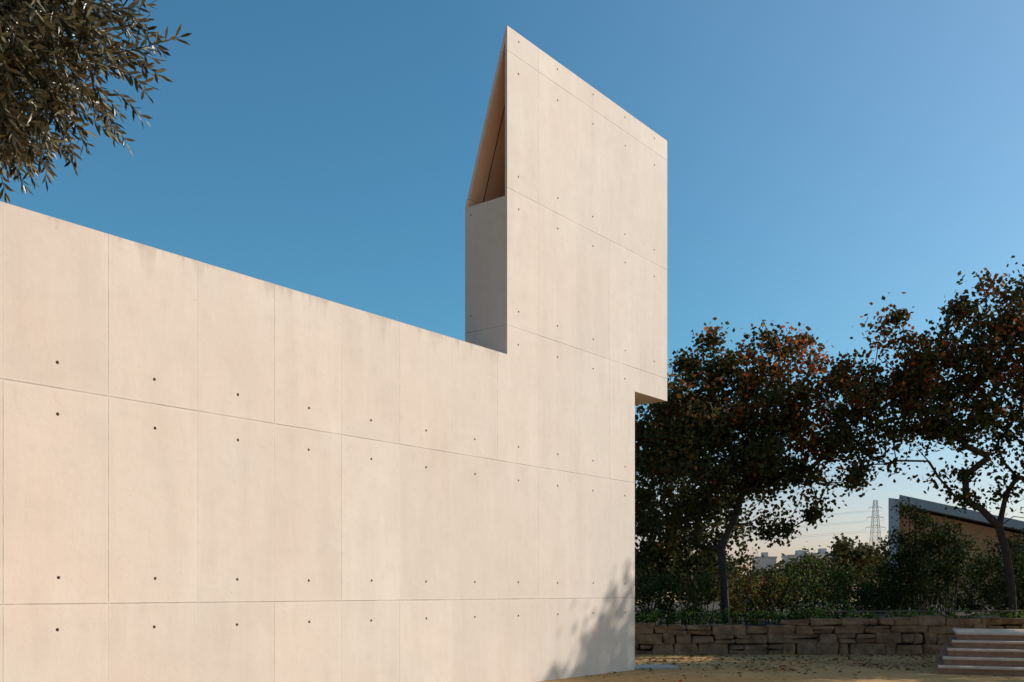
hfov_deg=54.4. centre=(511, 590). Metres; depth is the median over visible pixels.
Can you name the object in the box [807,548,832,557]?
apartment block
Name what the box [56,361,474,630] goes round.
tie plugs
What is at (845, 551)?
distant trees
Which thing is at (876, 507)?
electricity pylon
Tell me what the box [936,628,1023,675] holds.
stone steps
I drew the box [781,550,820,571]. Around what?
apartment block
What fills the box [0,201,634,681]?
long wall
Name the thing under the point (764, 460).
autumn tree
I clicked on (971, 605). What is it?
hedge
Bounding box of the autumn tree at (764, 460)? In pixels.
[635,317,890,622]
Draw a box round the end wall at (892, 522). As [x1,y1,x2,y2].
[888,498,898,596]
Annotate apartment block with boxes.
[752,552,776,594]
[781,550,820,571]
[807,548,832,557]
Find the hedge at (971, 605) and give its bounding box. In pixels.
[683,543,1023,618]
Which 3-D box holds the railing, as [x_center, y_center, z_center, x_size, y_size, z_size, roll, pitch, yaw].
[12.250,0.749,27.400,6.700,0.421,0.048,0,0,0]
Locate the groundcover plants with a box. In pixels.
[635,604,1023,625]
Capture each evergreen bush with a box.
[763,541,860,616]
[851,497,992,615]
[959,527,1023,614]
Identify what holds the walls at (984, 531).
on the ground at (893, 674)
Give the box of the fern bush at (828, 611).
[786,595,873,619]
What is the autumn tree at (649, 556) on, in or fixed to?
on the planted bank terrain at (881, 615)
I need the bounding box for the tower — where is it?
[465,26,666,404]
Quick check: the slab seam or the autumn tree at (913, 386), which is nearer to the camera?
the slab seam
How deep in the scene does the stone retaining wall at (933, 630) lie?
26.59 m
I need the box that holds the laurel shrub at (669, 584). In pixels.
[635,566,718,624]
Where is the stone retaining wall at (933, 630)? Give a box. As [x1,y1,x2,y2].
[635,615,1023,654]
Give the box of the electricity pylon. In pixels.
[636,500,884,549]
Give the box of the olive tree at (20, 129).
[0,0,191,202]
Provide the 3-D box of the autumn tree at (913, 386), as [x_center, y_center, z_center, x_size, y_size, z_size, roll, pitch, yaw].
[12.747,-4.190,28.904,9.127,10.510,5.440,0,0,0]
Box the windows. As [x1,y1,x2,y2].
[915,547,1023,567]
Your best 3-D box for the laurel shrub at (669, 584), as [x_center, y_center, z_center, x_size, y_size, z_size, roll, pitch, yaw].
[4.411,0.141,29.005,3.166,1.759,2.195,0,0,0]
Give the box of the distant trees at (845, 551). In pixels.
[635,533,887,601]
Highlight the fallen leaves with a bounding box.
[586,653,995,681]
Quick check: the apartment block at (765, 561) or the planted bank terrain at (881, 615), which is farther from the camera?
the apartment block at (765, 561)
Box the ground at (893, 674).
[539,592,1023,681]
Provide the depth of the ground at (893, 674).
21.01 m
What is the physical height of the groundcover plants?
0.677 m
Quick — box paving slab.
[635,664,680,668]
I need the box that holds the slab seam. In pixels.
[483,106,504,201]
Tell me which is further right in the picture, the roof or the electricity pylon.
the roof
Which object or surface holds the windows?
attached to the window frames
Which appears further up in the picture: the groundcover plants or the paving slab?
the groundcover plants
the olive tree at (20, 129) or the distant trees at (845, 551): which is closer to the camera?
the olive tree at (20, 129)
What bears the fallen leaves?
on the ground at (893, 674)
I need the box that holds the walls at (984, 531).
[899,508,1023,603]
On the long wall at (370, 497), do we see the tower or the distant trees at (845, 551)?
the tower
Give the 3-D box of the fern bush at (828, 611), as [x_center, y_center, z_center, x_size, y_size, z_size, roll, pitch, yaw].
[8.796,0.569,27.738,2.517,0.897,0.831,0,0,0]
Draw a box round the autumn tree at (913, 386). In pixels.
[802,255,1023,616]
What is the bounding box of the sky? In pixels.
[0,0,1023,587]
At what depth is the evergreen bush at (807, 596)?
32.33 m
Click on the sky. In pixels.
(826, 159)
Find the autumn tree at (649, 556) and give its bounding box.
[635,381,770,618]
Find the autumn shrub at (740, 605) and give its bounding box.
[712,547,803,621]
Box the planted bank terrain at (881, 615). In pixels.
[635,600,1023,625]
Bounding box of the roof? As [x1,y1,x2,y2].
[899,495,1023,533]
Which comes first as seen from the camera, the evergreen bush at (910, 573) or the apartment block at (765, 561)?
the evergreen bush at (910, 573)
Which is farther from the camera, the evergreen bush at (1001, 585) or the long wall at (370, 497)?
the evergreen bush at (1001, 585)
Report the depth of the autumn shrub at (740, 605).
31.09 m
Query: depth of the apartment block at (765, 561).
305.00 m
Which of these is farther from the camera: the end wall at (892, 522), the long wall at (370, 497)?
the end wall at (892, 522)
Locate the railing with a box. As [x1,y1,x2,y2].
[835,610,1023,618]

